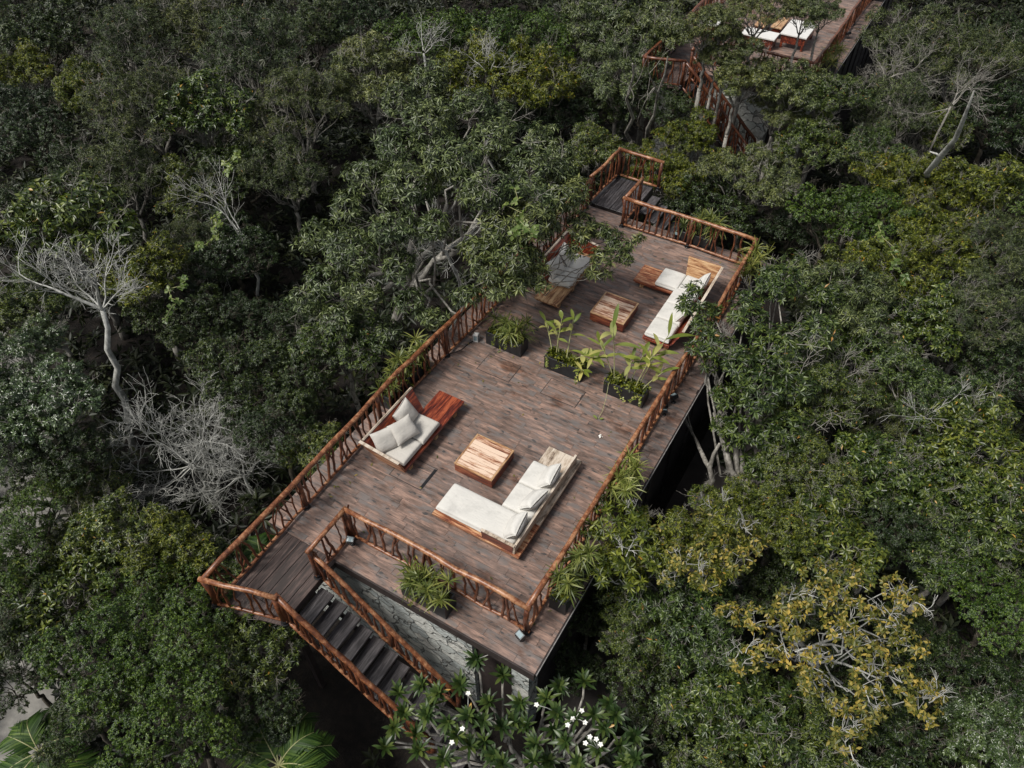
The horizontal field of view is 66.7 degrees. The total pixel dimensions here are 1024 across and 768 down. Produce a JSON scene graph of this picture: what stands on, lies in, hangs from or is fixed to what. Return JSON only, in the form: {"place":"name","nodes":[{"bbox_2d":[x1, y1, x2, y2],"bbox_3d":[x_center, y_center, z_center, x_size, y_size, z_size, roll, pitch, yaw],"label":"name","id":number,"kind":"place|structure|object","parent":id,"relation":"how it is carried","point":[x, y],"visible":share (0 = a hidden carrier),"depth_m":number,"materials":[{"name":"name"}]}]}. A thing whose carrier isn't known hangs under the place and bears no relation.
{"place":"outdoors","nodes":[
{"label":"outdoors","id":0,"kind":"place"},
{"bbox_2d":[0,284,101,767],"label":"path","id":1,"kind":"structure","parent":0,"point":[12,716],"depth_m":16.93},
{"bbox_2d":[0,0,1023,767],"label":"ground","id":2,"kind":"structure","parent":0,"point":[354,720],"depth_m":23.18,"materials":[{"name":"green plant"}]},
{"bbox_2d":[0,77,79,173],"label":"broadleaf tree","id":3,"kind":"object","parent":2,"relation":"on","point":[11,124],"visible":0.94,"depth_m":27.23,"materials":[{"name":"green plant"}]},
{"bbox_2d":[0,306,81,448],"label":"broadleaf tree","id":4,"kind":"object","parent":2,"relation":"on","point":[19,346],"visible":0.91,"depth_m":18.60,"materials":[{"name":"green plant"}]},
{"bbox_2d":[0,0,97,121],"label":"broadleaf tree","id":5,"kind":"object","parent":2,"relation":"on","point":[31,21],"visible":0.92,"depth_m":31.06,"materials":[{"name":"green plant"}]},
{"bbox_2d":[0,705,109,767],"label":"palm tree","id":6,"kind":"object","parent":2,"relation":"on","point":[21,739],"visible":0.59,"depth_m":14.74,"materials":[{"name":"green plant"}]},
{"bbox_2d":[0,352,111,491],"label":"broadleaf tree","id":7,"kind":"object","parent":2,"relation":"on","point":[68,393],"visible":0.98,"depth_m":17.24,"materials":[{"name":"green plant"}]},
{"bbox_2d":[0,548,118,663],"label":"broadleaf tree","id":8,"kind":"object","parent":2,"relation":"on","point":[73,570],"visible":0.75,"depth_m":15.48,"materials":[{"name":"green plant"}]},
{"bbox_2d":[13,416,111,493],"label":"broadleaf tree","id":9,"kind":"object","parent":2,"relation":"on","point":[43,464],"visible":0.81,"depth_m":17.44,"materials":[{"name":"green plant"}]},
{"bbox_2d":[0,163,145,340],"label":"broadleaf tree","id":10,"kind":"object","parent":2,"relation":"on","point":[79,203],"visible":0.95,"depth_m":21.06,"materials":[{"name":"green plant"}]},
{"bbox_2d":[0,226,152,450],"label":"bare tree","id":11,"kind":"object","parent":2,"relation":"on","point":[98,306],"visible":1,"depth_m":18.33,"materials":[{"name":"grey plant"}]},
{"bbox_2d":[31,665,133,767],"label":"broadleaf tree","id":12,"kind":"object","parent":2,"relation":"on","point":[56,754],"visible":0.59,"depth_m":14.02,"materials":[{"name":"green plant"}]},
{"bbox_2d":[22,577,163,730],"bbox_3d":[-7.744,5.940,15.293,2.372,4.442,2.754,-3,47,-3],"label":"broadleaf tree","id":13,"kind":"object","parent":2,"relation":"on","point":[104,626],"visible":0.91,"depth_m":14.05,"materials":[{"name":"green plant"}]},
{"bbox_2d":[56,484,158,598],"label":"broadleaf tree","id":14,"kind":"object","parent":2,"relation":"on","point":[116,537],"visible":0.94,"depth_m":16.21,"materials":[{"name":"green plant"}]},
{"bbox_2d":[61,125,171,260],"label":"broadleaf tree","id":15,"kind":"object","parent":2,"relation":"on","point":[117,148],"visible":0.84,"depth_m":24.54,"materials":[{"name":"green plant"}]},
{"bbox_2d":[88,228,189,366],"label":"broadleaf tree","id":16,"kind":"object","parent":2,"relation":"on","point":[144,261],"visible":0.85,"depth_m":21.22,"materials":[{"name":"green plant"}]},
{"bbox_2d":[82,0,195,145],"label":"broadleaf tree","id":17,"kind":"object","parent":2,"relation":"on","point":[112,31],"visible":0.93,"depth_m":29.26,"materials":[{"name":"green plant"}]},
{"bbox_2d":[91,552,201,654],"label":"broadleaf tree","id":18,"kind":"object","parent":2,"relation":"on","point":[157,575],"visible":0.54,"depth_m":15.74,"materials":[{"name":"green plant"}]},
{"bbox_2d":[74,53,225,218],"bbox_3d":[-11.815,-8.378,27.160,4.988,6.787,3.990,-24,51,-21],"label":"broadleaf tree","id":19,"kind":"object","parent":2,"relation":"on","point":[122,82],"visible":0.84,"depth_m":25.27,"materials":[{"name":"green plant"}]},
{"bbox_2d":[90,581,234,722],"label":"broadleaf tree","id":20,"kind":"object","parent":2,"relation":"on","point":[143,670],"visible":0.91,"depth_m":13.69,"materials":[{"name":"green plant"}]},
{"bbox_2d":[114,502,219,608],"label":"broadleaf tree","id":21,"kind":"object","parent":2,"relation":"on","point":[181,538],"visible":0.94,"depth_m":16.16,"materials":[{"name":"green plant"}]},
{"bbox_2d":[94,654,244,767],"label":"broadleaf tree","id":22,"kind":"object","parent":2,"relation":"on","point":[189,732],"visible":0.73,"depth_m":13.19,"materials":[{"name":"green plant"}]},
{"bbox_2d":[121,282,241,377],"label":"broadleaf tree","id":23,"kind":"object","parent":2,"relation":"on","point":[155,306],"visible":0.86,"depth_m":21.45,"materials":[{"name":"green plant"}]},
{"bbox_2d":[90,366,282,525],"bbox_3d":[-8.001,1.596,19.359,4.741,5.021,3.529,-9,47,-8],"label":"bare shrub","id":24,"kind":"object","parent":2,"relation":"on","point":[167,484],"visible":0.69,"depth_m":18.98,"materials":[{"name":"grey plant"}]},
{"bbox_2d":[147,60,259,214],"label":"broadleaf tree","id":25,"kind":"object","parent":2,"relation":"on","point":[210,100],"visible":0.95,"depth_m":25.37,"materials":[{"name":"green plant"}]},
{"bbox_2d":[178,198,279,298],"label":"broadleaf tree","id":26,"kind":"object","parent":2,"relation":"on","point":[247,236],"visible":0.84,"depth_m":23.76,"materials":[{"name":"green plant"}]},
{"bbox_2d":[157,598,306,706],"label":"broadleaf tree","id":27,"kind":"object","parent":2,"relation":"on","point":[271,674],"visible":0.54,"depth_m":14.35,"materials":[{"name":"green plant"}]},
{"bbox_2d":[180,129,299,246],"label":"broadleaf tree","id":28,"kind":"object","parent":2,"relation":"on","point":[218,152],"visible":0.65,"depth_m":25.49,"materials":[{"name":"green plant"}]},
{"bbox_2d":[183,328,299,454],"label":"broadleaf tree","id":29,"kind":"object","parent":2,"relation":"on","point":[229,354],"visible":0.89,"depth_m":18.91,"materials":[{"name":"green plant"}]},
{"bbox_2d":[193,0,309,140],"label":"broadleaf tree","id":30,"kind":"object","parent":2,"relation":"on","point":[237,27],"visible":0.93,"depth_m":28.30,"materials":[{"name":"green plant"}]},
{"bbox_2d":[208,652,304,767],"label":"broadleaf tree","id":31,"kind":"object","parent":2,"relation":"on","point":[267,708],"visible":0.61,"depth_m":14.11,"materials":[{"name":"green plant"}]},
{"bbox_2d":[214,290,308,372],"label":"broadleaf tree","id":32,"kind":"object","parent":2,"relation":"on","point":[281,317],"visible":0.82,"depth_m":21.89,"materials":[{"name":"green plant"}]},
{"bbox_2d":[220,386,318,489],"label":"broadleaf tree","id":33,"kind":"object","parent":2,"relation":"on","point":[256,425],"visible":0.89,"depth_m":18.14,"materials":[{"name":"green plant"}]},
{"bbox_2d":[234,118,328,246],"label":"broadleaf tree","id":34,"kind":"object","parent":2,"relation":"on","point":[317,172],"visible":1,"depth_m":25.22,"materials":[{"name":"green plant"}]},
{"bbox_2d":[224,709,339,767],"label":"palm tree","id":35,"kind":"object","parent":2,"relation":"on","point":[299,749],"visible":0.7,"depth_m":14.21,"materials":[{"name":"green plant"}]},
{"bbox_2d":[227,51,352,212],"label":"broadleaf tree","id":36,"kind":"object","parent":2,"relation":"on","point":[307,75],"visible":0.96,"depth_m":26.16,"materials":[{"name":"green plant"}]},
{"bbox_2d":[256,325,354,441],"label":"broadleaf tree","id":37,"kind":"object","parent":2,"relation":"on","point":[321,378],"visible":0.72,"depth_m":18.96,"materials":[{"name":"green plant"}]},
{"bbox_2d":[286,297,404,422],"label":"broadleaf tree","id":38,"kind":"object","parent":2,"relation":"on","point":[366,340],"visible":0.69,"depth_m":19.15,"materials":[{"name":"green plant"}]},
{"bbox_2d":[309,26,420,172],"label":"broadleaf tree","id":39,"kind":"object","parent":2,"relation":"on","point":[383,59],"visible":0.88,"depth_m":27.28,"materials":[{"name":"green plant"}]},
{"bbox_2d":[293,587,481,767],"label":"staircase","id":40,"kind":"structure","parent":2,"relation":"on","point":[317,604],"depth_m":15.18,"materials":[{"name":"wood"}]},
{"bbox_2d":[283,57,579,349],"bbox_3d":[-1.592,-4.119,21.610,6.747,8.479,9.921,13,48,12],"label":"broad olive tree","id":41,"kind":"object","parent":2,"relation":"on","point":[459,172],"visible":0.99,"depth_m":19.22,"materials":[{"name":"green plant"}]},
{"bbox_2d":[430,26,528,170],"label":"broadleaf tree","id":42,"kind":"object","parent":2,"relation":"on","point":[460,70],"visible":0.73,"depth_m":26.76,"materials":[{"name":"green plant"}]},
{"bbox_2d":[212,203,772,730],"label":"raised deck","id":43,"kind":"structure","parent":2,"relation":"on","point":[500,393],"depth_m":16.79,"materials":[{"name":"brown wood"}]},
{"bbox_2d":[274,592,436,759],"bbox_3d":[-2.836,5.533,14.488,3.206,3.697,0.134,23,51,21],"label":"branch railing","id":44,"kind":"object","parent":43,"relation":"on","point":[361,682],"visible":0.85,"depth_m":14.30,"materials":[{"name":"brown wood"}]},
{"bbox_2d":[201,179,590,601],"bbox_3d":[-1.678,-0.948,18.694,0.270,1.034,15.191,24,51,21],"label":"branch railing","id":45,"kind":"object","parent":43,"relation":"on","point":[265,513],"visible":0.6,"depth_m":16.54,"materials":[{"name":"brown wood"}]},
{"bbox_2d":[358,387,463,472],"bbox_3d":[-2.159,0.861,17.090,1.050,0.903,2.430,23,51,21],"label":"wooden sofa","id":46,"kind":"object","parent":43,"relation":"on","point":[403,432],"visible":1,"depth_m":16.76,"materials":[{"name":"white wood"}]},
{"bbox_2d":[344,508,531,636],"bbox_3d":[-1.445,3.456,14.553,4.160,1.042,0.178,23,51,21],"label":"branch railing","id":47,"kind":"object","parent":43,"relation":"on","point":[504,594],"visible":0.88,"depth_m":14.39,"materials":[{"name":"brown wood"}]},
{"bbox_2d":[432,446,581,558],"bbox_3d":[-0.060,2.038,16.093,2.030,0.725,2.728,23,51,21],"label":"corner sofa","id":48,"kind":"object","parent":43,"relation":"on","point":[511,525],"visible":1,"depth_m":15.62,"materials":[{"name":"white fabric"}]},
{"bbox_2d":[587,303,694,407],"bbox_3d":[2.802,-0.747,17.718,2.226,2.136,1.444,23,51,21],"label":"planter","id":49,"kind":"object","parent":43,"relation":"on","point":[632,391],"visible":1,"depth_m":17.73,"materials":[{"name":"black paint"}]},
{"bbox_2d":[526,238,757,628],"bbox_3d":[3.428,0.335,17.466,0.225,1.016,12.311,23,51,21],"label":"branch railing","id":50,"kind":"object","parent":43,"relation":"on","point":[654,410],"visible":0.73,"depth_m":16.41,"materials":[{"name":"brown wood"}]},
{"bbox_2d":[633,256,722,349],"bbox_3d":[3.892,-2.232,20.007,2.065,0.820,2.905,23,51,21],"label":"corner sofa","id":51,"kind":"object","parent":43,"relation":"on","point":[670,281],"visible":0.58,"depth_m":20.21,"materials":[{"name":"white fabric"}]},
{"bbox_2d":[0,0,1023,767],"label":"undergrowth","id":52,"kind":"object","parent":2,"relation":"on","point":[352,134],"visible":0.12,"depth_m":25.29,"materials":[{"name":"green plant"}]},
{"bbox_2d":[372,649,652,767],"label":"frangipani","id":53,"kind":"object","parent":2,"relation":"on","point":[461,734],"visible":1,"depth_m":13.74,"materials":[{"name":"green plant"}]},
{"bbox_2d":[498,26,584,179],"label":"broadleaf tree","id":54,"kind":"object","parent":2,"relation":"on","point":[537,67],"visible":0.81,"depth_m":27.04,"materials":[{"name":"green plant"}]},
{"bbox_2d":[456,135,646,302],"bbox_3d":[0.494,-2.723,21.129,4.853,7.144,5.468,-19,50,-17],"label":"broad olive tree","id":55,"kind":"object","parent":2,"relation":"on","point":[529,255],"visible":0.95,"depth_m":17.96,"materials":[{"name":"green plant"}]},
{"bbox_2d":[574,494,667,624],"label":"young tree","id":56,"kind":"object","parent":2,"relation":"on","point":[618,565],"visible":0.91,"depth_m":14.66,"materials":[{"name":"green plant"}]},
{"bbox_2d":[573,26,671,171],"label":"broadleaf tree","id":57,"kind":"object","parent":2,"relation":"on","point":[610,48],"visible":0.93,"depth_m":27.57,"materials":[{"name":"green plant"}]},
{"bbox_2d":[595,568,682,686],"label":"broadleaf tree","id":58,"kind":"object","parent":2,"relation":"on","point":[628,641],"visible":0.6,"depth_m":15.00,"materials":[{"name":"green plant"}]},
{"bbox_2d":[600,0,698,149],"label":"broadleaf tree","id":59,"kind":"object","parent":2,"relation":"on","point":[652,13],"visible":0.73,"depth_m":28.37,"materials":[{"name":"green plant"}]},
{"bbox_2d":[599,630,724,751],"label":"broadleaf tree","id":60,"kind":"object","parent":2,"relation":"on","point":[641,694],"visible":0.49,"depth_m":14.55,"materials":[{"name":"green plant"}]},
{"bbox_2d":[626,556,756,688],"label":"broadleaf tree","id":61,"kind":"object","parent":2,"relation":"on","point":[678,598],"visible":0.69,"depth_m":14.48,"materials":[{"name":"green plant"}]},
{"bbox_2d":[651,501,747,640],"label":"broadleaf tree","id":62,"kind":"object","parent":2,"relation":"on","point":[722,522],"visible":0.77,"depth_m":14.27,"materials":[{"name":"green plant"}]},
{"bbox_2d":[649,488,770,595],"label":"golden tree","id":63,"kind":"object","parent":2,"relation":"on","point":[735,569],"visible":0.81,"depth_m":13.97,"materials":[{"name":"green plant"}]},
{"bbox_2d":[662,167,758,238],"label":"broadleaf tree","id":64,"kind":"object","parent":2,"relation":"on","point":[675,204],"visible":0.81,"depth_m":24.76,"materials":[{"name":"green plant"}]},
{"bbox_2d":[653,641,813,767],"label":"broadleaf tree","id":65,"kind":"object","parent":2,"relation":"on","point":[723,706],"visible":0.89,"depth_m":13.28,"materials":[{"name":"green plant"}]},
{"bbox_2d":[695,138,801,252],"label":"broadleaf tree","id":66,"kind":"object","parent":2,"relation":"on","point":[785,182],"visible":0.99,"depth_m":24.23,"materials":[{"name":"green plant"}]},
{"bbox_2d":[681,469,817,588],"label":"broadleaf tree","id":67,"kind":"object","parent":2,"relation":"on","point":[772,496],"visible":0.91,"depth_m":15.10,"materials":[{"name":"green plant"}]},
{"bbox_2d":[674,245,849,508],"bbox_3d":[5.772,-0.303,19.416,3.915,6.416,7.593,16,49,15],"label":"leaning tree","id":68,"kind":"object","parent":2,"relation":"on","point":[720,421],"visible":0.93,"depth_m":17.16,"materials":[{"name":"green plant"}]},
{"bbox_2d":[639,0,891,196],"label":"raised deck","id":69,"kind":"structure","parent":2,"relation":"on","point":[855,58],"depth_m":29.86,"materials":[{"name":"brown wood"}]},
{"bbox_2d":[741,547,853,646],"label":"broadleaf tree","id":70,"kind":"object","parent":2,"relation":"on","point":[767,574],"visible":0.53,"depth_m":15.42,"materials":[{"name":"green plant"}]},
{"bbox_2d":[743,662,863,767],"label":"broadleaf tree","id":71,"kind":"object","parent":2,"relation":"on","point":[814,712],"visible":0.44,"depth_m":13.53,"materials":[{"name":"green plant"}]},
{"bbox_2d":[753,417,868,565],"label":"broadleaf tree","id":72,"kind":"object","parent":2,"relation":"on","point":[818,456],"visible":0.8,"depth_m":15.96,"materials":[{"name":"green plant"}]},
{"bbox_2d":[770,107,859,233],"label":"broadleaf tree","id":73,"kind":"object","parent":2,"relation":"on","point":[825,132],"visible":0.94,"depth_m":25.10,"materials":[{"name":"green plant"}]},
{"bbox_2d":[757,347,891,467],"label":"broadleaf tree","id":74,"kind":"object","parent":2,"relation":"on","point":[822,373],"visible":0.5,"depth_m":17.06,"materials":[{"name":"green plant"}]},
{"bbox_2d":[760,455,889,602],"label":"broadleaf tree","id":75,"kind":"object","parent":2,"relation":"on","point":[831,511],"visible":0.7,"depth_m":14.99,"materials":[{"name":"green plant"}]},
{"bbox_2d":[785,178,882,301],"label":"broadleaf tree","id":76,"kind":"object","parent":2,"relation":"on","point":[849,211],"visible":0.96,"depth_m":22.59,"materials":[{"name":"green plant"}]},
{"bbox_2d":[712,557,957,767],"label":"golden tree","id":77,"kind":"object","parent":2,"relation":"on","point":[796,637],"visible":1,"depth_m":12.88,"materials":[{"name":"yellow plant"}]},
{"bbox_2d":[779,245,899,411],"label":"broadleaf tree","id":78,"kind":"object","parent":2,"relation":"on","point":[856,293],"visible":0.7,"depth_m":19.16,"materials":[{"name":"green plant"}]},
{"bbox_2d":[815,231,951,362],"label":"broadleaf tree","id":79,"kind":"object","parent":2,"relation":"on","point":[907,255],"visible":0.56,"depth_m":20.55,"materials":[{"name":"green plant"}]},
{"bbox_2d":[818,427,963,564],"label":"broadleaf tree","id":80,"kind":"object","parent":2,"relation":"on","point":[876,444],"visible":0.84,"depth_m":15.99,"materials":[{"name":"green plant"}]},
{"bbox_2d":[811,589,970,740],"bbox_3d":[7.244,5.766,15.783,3.179,3.201,2.740,-27,52,-23],"label":"broadleaf tree","id":81,"kind":"object","parent":2,"relation":"on","point":[840,674],"visible":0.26,"depth_m":15.13,"materials":[{"name":"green plant"}]},
{"bbox_2d":[841,61,942,202],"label":"broadleaf tree","id":82,"kind":"object","parent":2,"relation":"on","point":[887,93],"visible":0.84,"depth_m":26.28,"materials":[{"name":"green plant"}]},
{"bbox_2d":[846,474,955,597],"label":"broadleaf tree","id":83,"kind":"object","parent":2,"relation":"on","point":[904,522],"visible":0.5,"depth_m":15.47,"materials":[{"name":"green plant"}]},
{"bbox_2d":[847,147,958,269],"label":"broadleaf tree","id":84,"kind":"object","parent":2,"relation":"on","point":[915,167],"visible":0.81,"depth_m":23.16,"materials":[{"name":"green plant"}]},
{"bbox_2d":[824,679,987,767],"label":"broadleaf tree","id":85,"kind":"object","parent":2,"relation":"on","point":[895,753],"visible":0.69,"depth_m":13.49,"materials":[{"name":"green plant"}]},
{"bbox_2d":[855,0,962,138],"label":"broadleaf tree","id":86,"kind":"object","parent":2,"relation":"on","point":[924,35],"visible":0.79,"depth_m":28.24,"materials":[{"name":"green plant"}]},
{"bbox_2d":[870,270,968,417],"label":"broadleaf tree","id":87,"kind":"object","parent":2,"relation":"on","point":[924,307],"visible":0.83,"depth_m":19.23,"materials":[{"name":"green plant"}]},
{"bbox_2d":[877,426,990,571],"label":"broadleaf tree","id":88,"kind":"object","parent":2,"relation":"on","point":[930,465],"visible":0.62,"depth_m":15.78,"materials":[{"name":"green plant"}]},
{"bbox_2d":[867,346,1007,506],"bbox_3d":[9.175,1.466,18.571,2.876,5.603,2.282,31,54,26],"label":"broadleaf tree","id":89,"kind":"object","parent":2,"relation":"on","point":[932,374],"visible":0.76,"depth_m":17.04,"materials":[{"name":"green plant"}]},
{"bbox_2d":[880,189,995,333],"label":"broadleaf tree","id":90,"kind":"object","parent":2,"relation":"on","point":[936,220],"visible":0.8,"depth_m":21.18,"materials":[{"name":"green plant"}]},
{"bbox_2d":[899,370,1023,548],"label":"broadleaf tree","id":91,"kind":"object","parent":2,"relation":"on","point":[1002,440],"visible":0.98,"depth_m":15.99,"materials":[{"name":"green plant"}]},
{"bbox_2d":[903,624,1023,763],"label":"broadleaf tree","id":92,"kind":"object","parent":2,"relation":"on","point":[1008,664],"visible":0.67,"depth_m":14.17,"materials":[{"name":"green plant"}]},
{"bbox_2d":[903,486,1023,614],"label":"broadleaf tree","id":93,"kind":"object","parent":2,"relation":"on","point":[966,536],"visible":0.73,"depth_m":15.01,"materials":[{"name":"green plant"}]},
{"bbox_2d":[910,4,1023,155],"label":"broadleaf tree","id":94,"kind":"object","parent":2,"relation":"on","point":[957,37],"visible":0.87,"depth_m":27.93,"materials":[{"name":"green plant"}]},
{"bbox_2d":[911,142,1023,288],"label":"broadleaf tree","id":95,"kind":"object","parent":2,"relation":"on","point":[983,184],"visible":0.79,"depth_m":22.49,"materials":[{"name":"green plant"}]},
{"bbox_2d":[925,264,1023,410],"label":"broadleaf tree","id":96,"kind":"object","parent":2,"relation":"on","point":[975,299],"visible":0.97,"depth_m":18.97,"materials":[{"name":"green plant"}]},
{"bbox_2d":[928,466,1023,612],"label":"broadleaf tree","id":97,"kind":"object","parent":2,"relation":"on","point":[1012,498],"visible":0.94,"depth_m":15.16,"materials":[{"name":"green plant"}]},
{"bbox_2d":[929,194,1023,364],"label":"broadleaf tree","id":98,"kind":"object","parent":2,"relation":"on","point":[1009,250],"visible":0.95,"depth_m":20.39,"materials":[{"name":"green plant"}]},
{"bbox_2d":[930,554,1023,677],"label":"broadleaf tree","id":99,"kind":"object","parent":2,"relation":"on","point":[1013,594],"visible":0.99,"depth_m":14.20,"materials":[{"name":"green plant"}]},
{"bbox_2d":[939,682,1023,767],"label":"broadleaf tree","id":100,"kind":"object","parent":2,"relation":"on","point":[1002,755],"visible":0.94,"depth_m":13.22,"materials":[{"name":"green plant"}]},
{"bbox_2d":[952,327,1023,440],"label":"broadleaf tree","id":101,"kind":"object","parent":2,"relation":"on","point":[1017,358],"visible":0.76,"depth_m":19.04,"materials":[{"name":"green plant"}]},
{"bbox_2d":[952,78,1023,165],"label":"broadleaf tree","id":102,"kind":"object","parent":2,"relation":"on","point":[1009,96],"visible":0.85,"depth_m":28.20,"materials":[{"name":"green plant"}]},
{"bbox_2d":[550,406,765,747],"bbox_3d":[3.943,3.979,18.785,1.300,0.100,10.200,23,51,21],"label":"tree","id":103,"kind":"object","parent":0,"point":[695,473],"depth_m":19.33,"materials":[{"name":"plant"}]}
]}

